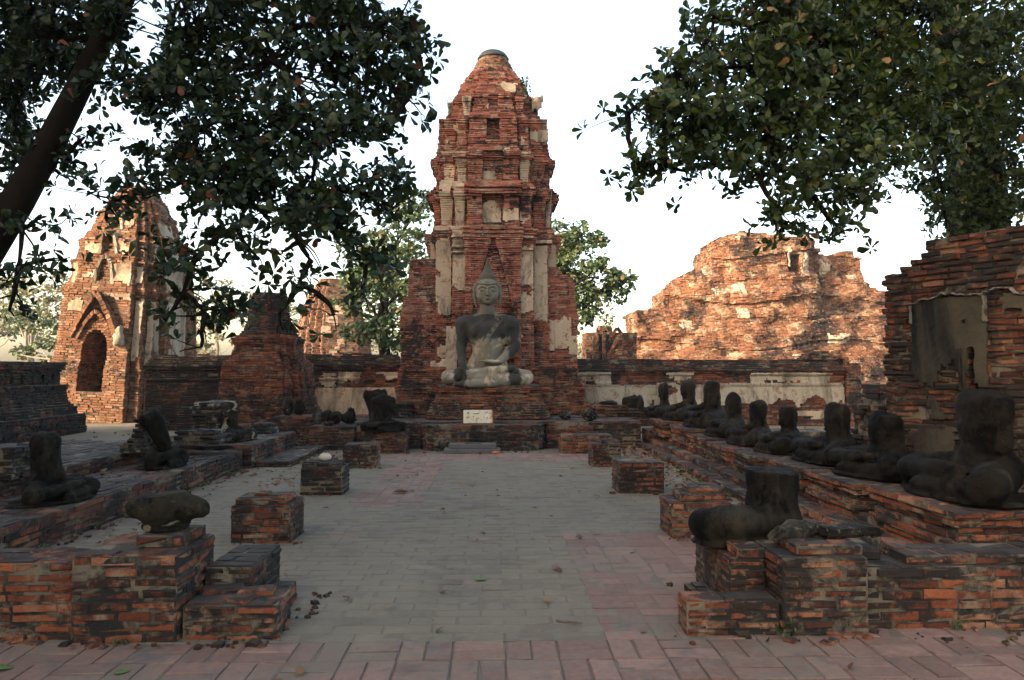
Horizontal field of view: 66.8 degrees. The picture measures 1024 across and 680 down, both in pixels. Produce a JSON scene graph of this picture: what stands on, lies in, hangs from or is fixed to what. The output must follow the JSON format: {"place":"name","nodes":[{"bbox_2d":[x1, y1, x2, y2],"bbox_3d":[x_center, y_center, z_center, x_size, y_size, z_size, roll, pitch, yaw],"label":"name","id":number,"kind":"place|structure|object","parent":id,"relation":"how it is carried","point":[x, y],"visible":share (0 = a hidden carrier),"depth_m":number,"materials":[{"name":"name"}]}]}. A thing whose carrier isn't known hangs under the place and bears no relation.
{"place":"outdoors","nodes":[
{"label":"outdoors","id":0,"kind":"place"},
{"bbox_2d":[0,361,86,443],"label":"vihara wall","id":1,"kind":"structure","parent":0,"point":[34,398],"depth_m":18.14,"materials":[{"name":"brick"}]},
{"bbox_2d":[142,354,229,430],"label":"enclosing wall","id":2,"kind":"structure","parent":0,"point":[177,387],"depth_m":20.73,"materials":[{"name":"brick"}]},
{"bbox_2d":[305,353,400,414],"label":"enclosing wall","id":3,"kind":"structure","parent":0,"point":[344,382],"depth_m":21.32,"materials":[{"name":"brick"}]},
{"bbox_2d":[393,402,416,417],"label":"brick pier","id":4,"kind":"structure","parent":0,"point":[405,409],"depth_m":16.91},
{"bbox_2d":[0,448,1013,646],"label":"worn paving","id":5,"kind":"structure","parent":0,"point":[409,563],"depth_m":6.91,"materials":[{"name":"concrete"}]},
{"bbox_2d":[70,525,296,643],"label":"stepped block","id":6,"kind":"structure","parent":5,"relation":"on","point":[142,588],"depth_m":4.60,"materials":[{"name":"brick"}]},
{"bbox_2d":[125,490,209,532],"bbox_3d":[-2.197,1.089,4.982,0.514,0.234,0.324,-1,-2,-6],"label":"torso fragment","id":7,"kind":"object","parent":6,"relation":"on","point":[172,510],"visible":1,"depth_m":4.87,"materials":[{"name":"stone"}]},
{"bbox_2d":[202,583,245,594],"bbox_3d":[-1.809,1.576,4.879,0.265,0.078,0.130,1,-2,-19],"label":"loose brick","id":8,"kind":"object","parent":6,"relation":"on","point":[220,589],"visible":0.62,"depth_m":4.84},
{"bbox_2d":[215,593,258,603],"bbox_3d":[-1.677,1.584,4.737,0.224,0.071,0.136,-1,-2,19],"label":"loose brick","id":9,"kind":"object","parent":6,"relation":"on","point":[242,598],"visible":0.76,"depth_m":4.69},
{"bbox_2d":[236,584,275,595],"bbox_3d":[-1.601,1.583,4.872,0.223,0.074,0.139,0,-2,-10],"label":"loose brick","id":10,"kind":"object","parent":6,"relation":"on","point":[267,589],"visible":0.67,"depth_m":4.83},
{"bbox_2d":[230,490,304,542],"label":"brick pillar","id":11,"kind":"structure","parent":5,"relation":"on","point":[267,516],"depth_m":7.16,"materials":[{"name":"brick"}]},
{"bbox_2d":[299,459,349,494],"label":"brick pillar","id":12,"kind":"structure","parent":5,"relation":"on","point":[321,477],"depth_m":9.89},
{"bbox_2d":[319,453,331,460],"bbox_3d":[-2.439,1.524,10.136,0.166,0.108,0.167,0,-2,-2],"label":"round stone","id":13,"kind":"object","parent":12,"relation":"on","point":[325,456],"visible":1,"depth_m":10.09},
{"bbox_2d":[342,442,380,467],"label":"brick pillar","id":14,"kind":"structure","parent":5,"relation":"on","point":[361,454],"depth_m":12.60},
{"bbox_2d":[363,429,409,452],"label":"brick pillar","id":15,"kind":"structure","parent":5,"relation":"on","point":[394,442],"depth_m":14.83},
{"bbox_2d":[360,394,405,431],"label":"headless statue","id":16,"kind":"object","parent":15,"relation":"on","point":[383,407],"visible":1,"depth_m":14.96,"materials":[{"name":"stone"}]},
{"bbox_2d":[443,442,499,453],"bbox_3d":[-0.767,2.083,14.998,1.086,0.171,0.525,0,-2,-2],"label":"stone step","id":17,"kind":"object","parent":5,"relation":"on","point":[473,447],"visible":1,"depth_m":14.85,"materials":[{"name":"stone"}]},
{"bbox_2d":[556,619,580,622],"bbox_3d":[0.356,1.776,4.894,0.163,0.022,0.017,-1,-2,20],"label":"twig","id":18,"kind":"object","parent":5,"relation":"on","point":[561,621],"visible":1,"depth_m":4.89,"materials":[{"name":"brown wood"}]},
{"bbox_2d":[558,433,611,453],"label":"brick pillar","id":19,"kind":"structure","parent":5,"relation":"on","point":[577,443],"depth_m":14.76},
{"bbox_2d":[587,438,620,466],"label":"brick pillar","id":20,"kind":"structure","parent":5,"relation":"on","point":[602,452],"depth_m":12.76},
{"bbox_2d":[611,457,664,493],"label":"brick pillar","id":21,"kind":"structure","parent":5,"relation":"on","point":[640,475],"depth_m":9.99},
{"bbox_2d":[0,453,1023,679],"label":"pink paving","id":22,"kind":"structure","parent":0,"point":[632,652],"depth_m":4.37,"materials":[{"name":"brick"}]},
{"bbox_2d":[0,664,13,669],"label":"fallen leaf","id":23,"kind":"object","parent":22,"relation":"on","point":[3,666],"visible":1,"depth_m":4.15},
{"bbox_2d":[114,670,130,673],"bbox_3d":[-2.046,1.742,4.080,0.066,0.008,0.055,0,-2,0],"label":"fallen leaf","id":24,"kind":"object","parent":22,"relation":"on","point":[120,671],"visible":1,"depth_m":4.09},
{"bbox_2d":[0,449,1020,649],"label":"brick crumbs","id":25,"kind":"object","parent":22,"relation":"on","point":[36,641],"visible":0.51,"depth_m":4.57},
{"bbox_2d":[659,482,730,538],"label":"brick pillar","id":26,"kind":"structure","parent":22,"relation":"on","point":[678,506],"depth_m":7.46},
{"bbox_2d":[677,531,880,635],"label":"stepped block","id":27,"kind":"structure","parent":22,"relation":"on","point":[816,585],"depth_m":4.69,"materials":[{"name":"brick"}]},
{"bbox_2d":[688,465,802,548],"bbox_3d":[1.632,1.141,5.381,0.851,0.500,0.482,1,-2,-20],"label":"broken statue","id":28,"kind":"object","parent":27,"relation":"on","point":[771,500],"visible":0.8,"depth_m":5.27,"materials":[{"name":"stone"}]},
{"bbox_2d":[767,518,821,542],"bbox_3d":[1.858,1.247,5.062,0.421,0.158,0.202,1,-2,-22],"label":"rubble stone","id":29,"kind":"object","parent":27,"relation":"on","point":[791,528],"visible":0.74,"depth_m":4.99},
{"bbox_2d":[815,523,883,538],"bbox_3d":[2.171,1.235,5.036,0.412,0.073,0.213,0,-2,-8],"label":"rubble slab","id":30,"kind":"object","parent":27,"relation":"on","point":[845,530],"depth_m":4.97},
{"bbox_2d":[764,613,800,642],"bbox_3d":[1.593,1.733,4.608,0.238,0.241,0.200,0,-2,-2],"label":"weed","id":31,"kind":"object","parent":22,"relation":"on","point":[780,631],"visible":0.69,"depth_m":4.61,"materials":[{"name":"green plant"}]},
{"bbox_2d":[0,0,1023,361],"label":"sky","id":32,"kind":"structure","parent":0,"point":[575,54],"materials":[{"name":"white"}]},
{"bbox_2d":[22,423,1023,642],"bbox_3d":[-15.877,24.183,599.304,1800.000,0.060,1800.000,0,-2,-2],"label":"ground","id":33,"kind":"structure","parent":0,"point":[104,431],"depth_m":20.06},
{"bbox_2d":[0,277,44,346],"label":"distant tree","id":34,"kind":"object","parent":33,"relation":"on","point":[6,326],"visible":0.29,"depth_m":77.98,"materials":[{"name":"green plant"}]},
{"bbox_2d":[0,292,58,361],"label":"distant tree","id":35,"kind":"object","parent":33,"relation":"on","point":[21,323],"visible":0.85,"depth_m":48.41,"materials":[{"name":"green plant"}]},
{"bbox_2d":[8,339,56,361],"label":"distant tree","id":36,"kind":"object","parent":33,"relation":"on","point":[50,345],"visible":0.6,"depth_m":44.60,"materials":[{"name":"green plant"}]},
{"bbox_2d":[0,269,69,361],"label":"distant tree","id":37,"kind":"object","parent":33,"relation":"on","point":[48,287],"visible":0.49,"depth_m":60.82,"materials":[{"name":"green plant"}]},
{"bbox_2d":[0,547,91,640],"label":"front wall","id":38,"kind":"structure","parent":33,"relation":"on","point":[35,589],"depth_m":4.60,"materials":[{"name":"brick"}]},
{"bbox_2d":[0,440,242,548],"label":"brick terrace","id":39,"kind":"structure","parent":33,"relation":"on","point":[49,525],"depth_m":8.93,"materials":[{"name":"brick"}]},
{"bbox_2d":[0,443,29,479],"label":"brick stub","id":40,"kind":"object","parent":39,"relation":"on","point":[14,461],"visible":0.71,"depth_m":7.97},
{"bbox_2d":[4,431,99,508],"bbox_3d":[-4.538,1.244,7.687,0.620,0.691,0.941,0,-2,10],"label":"headless statue","id":41,"kind":"object","parent":39,"relation":"on","point":[50,481],"visible":1,"depth_m":7.58,"materials":[{"name":"stone"}]},
{"bbox_2d":[119,418,173,452],"bbox_3d":[-5.141,1.320,10.926,0.478,0.468,0.823,0,-2,-2],"label":"rubble heap","id":42,"kind":"object","parent":39,"relation":"on","point":[140,440],"visible":0.53,"depth_m":10.57,"materials":[{"name":"stone"}]},
{"bbox_2d":[135,446,188,470],"bbox_3d":[-4.652,1.542,10.322,0.472,0.295,0.734,-1,-2,18],"label":"statue lap","id":43,"kind":"object","parent":39,"relation":"on","point":[157,459],"visible":0.98,"depth_m":10.17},
{"bbox_2d":[138,406,171,451],"bbox_3d":[-4.689,1.184,10.277,0.275,0.594,0.361,-8,16,30],"label":"leaning torso","id":44,"kind":"object","parent":43,"relation":"on","point":[152,421],"visible":1,"depth_m":10.19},
{"bbox_2d":[172,428,231,444],"bbox_3d":[-4.765,1.479,11.970,0.794,0.223,0.709,0,-2,-2],"label":"rubble heap","id":45,"kind":"object","parent":39,"relation":"on","point":[206,436],"visible":0.99,"depth_m":11.70,"materials":[{"name":"stone"}]},
{"bbox_2d":[49,185,198,422],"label":"leaning tower","id":46,"kind":"structure","parent":33,"relation":"on","point":[109,342],"depth_m":23.73,"materials":[{"name":"brick"}]},
{"bbox_2d":[195,332,232,354],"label":"distant tree","id":47,"kind":"object","parent":33,"relation":"on","point":[207,347],"visible":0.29,"depth_m":57.18,"materials":[{"name":"green plant"}]},
{"bbox_2d":[195,267,253,354],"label":"distant tree","id":48,"kind":"object","parent":33,"relation":"on","point":[206,327],"visible":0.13,"depth_m":65.84,"materials":[{"name":"green plant"}]},
{"bbox_2d":[0,0,450,351],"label":"almond tree","id":49,"kind":"object","parent":33,"relation":"on","point":[38,42],"visible":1,"depth_m":6.32,"materials":[{"name":"green plant"}]},
{"bbox_2d":[170,431,323,468],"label":"brick terrace","id":50,"kind":"structure","parent":33,"relation":"on","point":[277,449],"depth_m":13.17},
{"bbox_2d":[190,400,227,428],"bbox_3d":[-5.262,1.405,13.672,0.591,0.688,0.776,0,-2,-2],"label":"brick stub","id":51,"kind":"object","parent":50,"relation":"on","point":[207,414],"visible":0.64,"depth_m":13.34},
{"bbox_2d":[221,399,256,442],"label":"headless statue","id":52,"kind":"object","parent":50,"relation":"on","point":[230,419],"visible":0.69,"depth_m":13.22,"materials":[{"name":"stone"}]},
{"bbox_2d":[250,422,278,433],"bbox_3d":[-4.836,1.697,15.004,0.557,0.218,0.605,0,-2,-2],"label":"rubble heap","id":53,"kind":"object","parent":50,"relation":"on","point":[265,427],"visible":0.75,"depth_m":14.80,"materials":[{"name":"stone"}]},
{"bbox_2d":[235,299,300,327],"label":"distant tree","id":54,"kind":"object","parent":33,"relation":"on","point":[290,312],"visible":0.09,"depth_m":69.32,"materials":[{"name":"green plant"}]},
{"bbox_2d":[274,414,315,445],"bbox_3d":[-4.540,1.900,16.426,0.799,0.639,0.829,0,-2,-2],"label":"brick altar","id":55,"kind":"object","parent":33,"relation":"on","point":[298,424],"visible":0.5,"depth_m":16.04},
{"bbox_2d":[282,396,293,415],"bbox_3d":[-4.699,1.381,16.289,0.246,0.415,0.274,0,-2,-2],"label":"statue fragment","id":56,"kind":"object","parent":55,"relation":"on","point":[287,406],"visible":1,"depth_m":16.21,"materials":[{"name":"stone"}]},
{"bbox_2d":[294,400,304,414],"bbox_3d":[-4.490,1.431,16.452,0.203,0.328,0.246,2,-3,-43],"label":"statue fragment","id":57,"kind":"object","parent":55,"relation":"on","point":[299,407],"visible":0.98,"depth_m":16.39,"materials":[{"name":"stone"}]},
{"bbox_2d":[238,414,368,426],"bbox_3d":[-5.375,2.148,19.148,3.353,0.412,3.929,0,-2,-2],"label":"stupa footing","id":58,"kind":"object","parent":33,"relation":"on","point":[357,416],"visible":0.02,"depth_m":19.85,"materials":[{"name":"brick"}]},
{"bbox_2d":[216,287,320,422],"bbox_3d":[-5.956,0.524,19.043,2.276,3.642,2.278,0,-2,-2],"label":"bell stupa","id":59,"kind":"object","parent":58,"relation":"on","point":[266,368],"visible":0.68,"depth_m":18.26,"materials":[{"name":"brick"}]},
{"bbox_2d":[296,278,371,355],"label":"tower","id":60,"kind":"structure","parent":33,"relation":"on","point":[321,321],"depth_m":49.89,"materials":[{"name":"brick"}]},
{"bbox_2d":[328,188,434,354],"bbox_3d":[-5.089,-1.734,31.003,5.018,9.113,5.305,0,-2,-2],"label":"shade tree","id":61,"kind":"object","parent":33,"relation":"on","point":[394,288],"visible":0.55,"depth_m":30.16,"materials":[{"name":"green plant"}]},
{"bbox_2d":[305,414,641,450],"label":"brick platform","id":62,"kind":"structure","parent":33,"relation":"on","point":[502,434],"depth_m":15.46,"materials":[{"name":"brick"}]},
{"bbox_2d":[312,409,323,423],"bbox_3d":[-3.954,1.566,15.858,0.250,0.333,0.222,0,-2,-2],"label":"statue fragment","id":63,"kind":"object","parent":62,"relation":"on","point":[317,416],"visible":1,"depth_m":15.79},
{"bbox_2d":[323,410,331,421],"bbox_3d":[-3.817,1.590,16.060,0.224,0.300,0.321,-1,-2,25],"label":"statue fragment","id":64,"kind":"object","parent":62,"relation":"on","point":[326,414],"visible":0.51,"depth_m":15.96,"materials":[{"name":"stone"}]},
{"bbox_2d":[323,421,333,425],"bbox_3d":[-3.679,1.675,15.608,0.294,0.097,0.206,-2,-3,43],"label":"statue fragment","id":65,"kind":"object","parent":62,"relation":"on","point":[328,423],"visible":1,"depth_m":15.52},
{"bbox_2d":[329,411,342,423],"bbox_3d":[-3.624,1.598,15.963,0.251,0.277,0.337,2,-3,-38],"label":"statue fragment","id":66,"kind":"object","parent":62,"relation":"on","point":[335,417],"visible":0.91,"depth_m":15.87,"materials":[{"name":"stone"}]},
{"bbox_2d":[342,411,356,423],"bbox_3d":[-3.400,1.615,16.173,0.292,0.260,0.299,-1,-2,21],"label":"statue fragment","id":67,"kind":"object","parent":62,"relation":"on","point":[349,417],"visible":0.96,"depth_m":16.09,"materials":[{"name":"stone"}]},
{"bbox_2d":[363,389,387,420],"bbox_3d":[-2.793,1.353,15.887,0.496,0.715,0.331,1,-2,-17],"label":"standing slab torso","id":68,"kind":"object","parent":62,"relation":"on","point":[368,395],"visible":0.52,"depth_m":15.79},
{"bbox_2d":[463,410,492,423],"bbox_3d":[-0.673,1.542,15.585,0.603,0.279,0.034,0,-11,-2],"label":"sign board","id":69,"kind":"object","parent":62,"relation":"on","point":[477,416],"visible":1,"depth_m":15.57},
{"bbox_2d":[426,384,549,418],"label":"statue plinth","id":70,"kind":"structure","parent":62,"relation":"on","point":[501,402],"depth_m":16.51,"materials":[{"name":"brick"}]},
{"bbox_2d":[441,257,532,386],"bbox_3d":[-0.538,-0.412,17.036,1.990,2.875,1.151,0,-2,-2],"label":"buddha statue","id":71,"kind":"object","parent":70,"relation":"on","point":[487,332],"visible":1,"depth_m":16.99,"materials":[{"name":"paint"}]},
{"bbox_2d":[394,49,589,413],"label":"brick tower","id":72,"kind":"structure","parent":62,"relation":"on","point":[492,196],"depth_m":18.73,"materials":[{"name":"brick"}]},
{"bbox_2d":[519,75,530,99],"bbox_3d":[0.352,-6.160,18.997,0.385,0.601,0.346,0,-2,-2],"label":"weed","id":73,"kind":"object","parent":72,"relation":"on","point":[523,87],"visible":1,"depth_m":19.01,"materials":[{"name":"green plant"}]},
{"bbox_2d":[558,410,570,419],"bbox_3d":[1.111,1.580,16.381,0.271,0.205,0.226,0,-2,-2],"label":"rubble stone","id":74,"kind":"object","parent":62,"relation":"on","point":[564,414],"visible":1,"depth_m":16.30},
{"bbox_2d":[581,408,598,420],"bbox_3d":[1.594,1.523,15.907,0.356,0.282,0.262,0,-2,-2],"label":"rubble stone","id":75,"kind":"object","parent":62,"relation":"on","point":[588,414],"visible":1,"depth_m":15.83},
{"bbox_2d":[590,403,626,416],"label":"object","id":76,"kind":"object","parent":62,"relation":"on","point":[618,410],"visible":0.84,"depth_m":17.22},
{"bbox_2d":[599,400,617,404],"bbox_3d":[2.158,1.423,17.425,0.424,0.140,0.266,0,-2,-2],"label":"rubble stone","id":77,"kind":"object","parent":76,"relation":"on","point":[610,402],"visible":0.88,"depth_m":17.34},
{"bbox_2d":[625,407,651,417],"bbox_3d":[2.828,1.606,17.332,0.667,0.222,0.664,0,-2,-2],"label":"brick altar","id":78,"kind":"object","parent":62,"relation":"on","point":[633,413],"visible":0.59,"depth_m":17.04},
{"bbox_2d":[622,394,646,409],"bbox_3d":[2.753,1.379,17.317,0.427,0.330,0.649,2,-3,-36],"label":"statue lap","id":79,"kind":"object","parent":78,"relation":"on","point":[634,401],"visible":0.83,"depth_m":17.16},
{"bbox_2d":[645,383,669,417],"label":"headless statue","id":80,"kind":"object","parent":78,"relation":"on","point":[654,411],"visible":0.67,"depth_m":16.95,"materials":[{"name":"stone"}]},
{"bbox_2d":[370,334,581,356],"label":"distant tree","id":81,"kind":"object","parent":33,"relation":"on","point":[373,343],"visible":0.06,"depth_m":90.33,"materials":[{"name":"green plant"}]},
{"bbox_2d":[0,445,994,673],"bbox_3d":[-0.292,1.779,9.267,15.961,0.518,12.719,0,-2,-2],"label":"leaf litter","id":82,"kind":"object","parent":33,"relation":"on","point":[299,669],"visible":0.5,"depth_m":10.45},
{"bbox_2d":[35,426,962,646],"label":"grass tufts","id":83,"kind":"object","parent":33,"relation":"on","point":[958,625],"visible":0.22,"depth_m":10.59,"materials":[{"name":"green plant"}]},
{"bbox_2d":[551,215,640,334],"bbox_3d":[2.520,-1.315,33.367,5.614,8.388,3.765,0,-2,-2],"label":"shade tree","id":84,"kind":"object","parent":33,"relation":"on","point":[574,241],"visible":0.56,"depth_m":32.76,"materials":[{"name":"green plant"}]},
{"bbox_2d":[582,326,636,359],"bbox_3d":[4.896,1.224,39.105,2.570,3.902,2.032,0,-2,-2],"label":"ruined porch","id":85,"kind":"object","parent":33,"relation":"on","point":[600,343],"visible":0.36,"depth_m":38.36,"materials":[{"name":"brick"}]},
{"bbox_2d":[597,301,615,331],"bbox_3d":[4.645,-1.230,38.594,1.107,1.699,1.039,2,-3,-35],"label":"weed","id":86,"kind":"object","parent":85,"relation":"on","point":[606,317],"visible":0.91,"depth_m":38.55,"materials":[{"name":"green plant"}]},
{"bbox_2d":[577,359,846,425],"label":"enclosing wall","id":87,"kind":"structure","parent":33,"relation":"on","point":[809,389],"depth_m":22.41,"materials":[{"name":"paint"}]},
{"bbox_2d":[622,231,889,381],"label":"ruined prang","id":88,"kind":"structure","parent":33,"relation":"on","point":[730,297],"depth_m":49.16,"materials":[{"name":"brick"}]},
{"bbox_2d":[641,428,935,553],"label":"brick terrace","id":89,"kind":"structure","parent":33,"relation":"on","point":[713,469],"depth_m":10.04,"materials":[{"name":"brick"}]},
{"bbox_2d":[649,418,683,437],"bbox_3d":[3.532,1.752,15.544,1.346,0.329,1.272,0,-2,-2],"label":"statue pedestal","id":90,"kind":"object","parent":89,"relation":"on","point":[661,428],"visible":0.37,"depth_m":15.12,"materials":[{"name":"brick"}]},
{"bbox_2d":[661,379,697,421],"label":"headless statue","id":91,"kind":"object","parent":90,"relation":"on","point":[672,412],"visible":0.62,"depth_m":15.35,"materials":[{"name":"stone"}]},
{"bbox_2d":[670,424,705,445],"bbox_3d":[3.607,1.705,14.048,1.277,0.303,1.271,0,-2,-2],"label":"statue pedestal","id":92,"kind":"object","parent":89,"relation":"on","point":[681,431],"visible":0.33,"depth_m":13.82,"materials":[{"name":"brick"}]},
{"bbox_2d":[681,380,725,427],"bbox_3d":[3.516,1.145,14.070,0.857,0.826,1.295,0,-2,-5],"label":"headless statue","id":93,"kind":"object","parent":92,"relation":"on","point":[703,413],"visible":0.87,"depth_m":13.88,"materials":[{"name":"stone"}]},
{"bbox_2d":[687,433,726,452],"bbox_3d":[3.641,1.692,12.793,1.272,0.244,1.150,0,-2,-2],"label":"statue pedestal","id":94,"kind":"object","parent":89,"relation":"on","point":[697,441],"visible":0.23,"depth_m":12.61,"materials":[{"name":"brick"}]},
{"bbox_2d":[703,392,744,437],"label":"headless statue","id":95,"kind":"object","parent":94,"relation":"on","point":[716,427],"visible":0.73,"depth_m":12.68,"materials":[{"name":"stone"}]},
{"bbox_2d":[705,441,753,461],"bbox_3d":[3.670,1.661,11.647,1.275,0.213,1.118,0,-2,-2],"label":"statue pedestal","id":96,"kind":"object","parent":89,"relation":"on","point":[718,449],"visible":0.28,"depth_m":11.50,"materials":[{"name":"brick"}]},
{"bbox_2d":[725,400,771,446],"bbox_3d":[3.607,1.225,11.659,0.754,0.664,1.138,0,-2,-5],"label":"headless statue","id":97,"kind":"object","parent":96,"relation":"on","point":[743,435],"visible":0.77,"depth_m":11.49,"materials":[{"name":"stone"}]},
{"bbox_2d":[729,448,787,468],"bbox_3d":[3.702,1.608,10.444,1.273,0.225,1.079,0,-2,-2],"label":"statue pedestal","id":98,"kind":"object","parent":89,"relation":"on","point":[745,458],"visible":0.28,"depth_m":10.31,"materials":[{"name":"brick"}]},
{"bbox_2d":[752,406,800,455],"bbox_3d":[3.636,1.196,10.474,0.741,0.613,1.084,0,-2,1],"label":"headless statue","id":99,"kind":"object","parent":98,"relation":"on","point":[778,442],"visible":0.78,"depth_m":10.35,"materials":[{"name":"stone"}]},
{"bbox_2d":[763,456,834,490],"bbox_3d":[3.739,1.538,9.055,1.277,0.262,1.160,0,-2,-2],"label":"statue pedestal","id":100,"kind":"object","parent":89,"relation":"on","point":[799,467],"visible":0.18,"depth_m":8.73,"materials":[{"name":"brick"}]},
{"bbox_2d":[790,402,855,465],"bbox_3d":[3.699,1.068,9.060,0.759,0.684,1.174,0,-2,-2],"label":"headless statue","id":101,"kind":"object","parent":100,"relation":"on","point":[816,449],"visible":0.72,"depth_m":8.90,"materials":[{"name":"stone"}]},
{"bbox_2d":[804,469,900,510],"bbox_3d":[3.768,1.487,7.800,1.284,0.274,1.161,0,-2,-2],"label":"statue pedestal","id":102,"kind":"object","parent":89,"relation":"on","point":[844,491],"visible":0.38,"depth_m":7.54,"materials":[{"name":"brick"}]},
{"bbox_2d":[828,410,908,482],"bbox_3d":[3.651,1.032,7.816,0.765,0.642,1.199,0,-2,-5],"label":"headless statue","id":103,"kind":"object","parent":102,"relation":"on","point":[881,453],"visible":0.84,"depth_m":7.65,"materials":[{"name":"stone"}]},
{"bbox_2d":[851,384,887,445],"bbox_3d":[4.754,1.266,9.838,0.642,1.413,0.768,0,-2,-2],"label":"brick stub","id":104,"kind":"object","parent":89,"relation":"on","point":[872,399],"visible":0.16,"depth_m":9.90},
{"bbox_2d":[866,485,1023,543],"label":"statue pedestal","id":105,"kind":"object","parent":89,"relation":"on","point":[933,520],"visible":0.71,"depth_m":5.85,"materials":[{"name":"brick"}]},
{"bbox_2d":[897,388,1023,508],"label":"headless statue","id":106,"kind":"object","parent":105,"relation":"on","point":[983,465],"visible":1,"depth_m":6.08,"materials":[{"name":"stone"}]},
{"bbox_2d":[770,428,824,436],"bbox_3d":[6.112,2.178,17.802,1.924,0.241,1.062,0,-2,-2],"label":"brick altar","id":107,"kind":"object","parent":33,"relation":"on","point":[808,432],"visible":0.21,"depth_m":17.33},
{"bbox_2d":[572,0,1023,255],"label":"almond tree","id":108,"kind":"object","parent":33,"relation":"on","point":[961,104],"visible":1,"depth_m":7.08,"materials":[{"name":"green plant"}]},
{"bbox_2d":[797,351,864,425],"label":"wall pier","id":109,"kind":"structure","parent":33,"relation":"on","point":[854,374],"depth_m":22.43,"materials":[{"name":"brick"}]},
{"bbox_2d":[867,542,1023,629],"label":"front wall","id":110,"kind":"structure","parent":33,"relation":"on","point":[941,586],"depth_m":4.82,"materials":[{"name":"brick"}]},
{"bbox_2d":[881,225,1023,489],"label":"ruined wall","id":111,"kind":"structure","parent":33,"relation":"on","point":[953,312],"depth_m":8.08,"materials":[{"name":"brick"}]},
{"bbox_2d":[861,382,885,392],"bbox_3d":[12.508,2.047,27.013,1.983,1.196,1.611,0,-2,-2],"label":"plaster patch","id":112,"kind":"object","parent":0,"point":[873,383],"visible":0.09,"depth_m":26.31,"materials":[{"name":"paint"}]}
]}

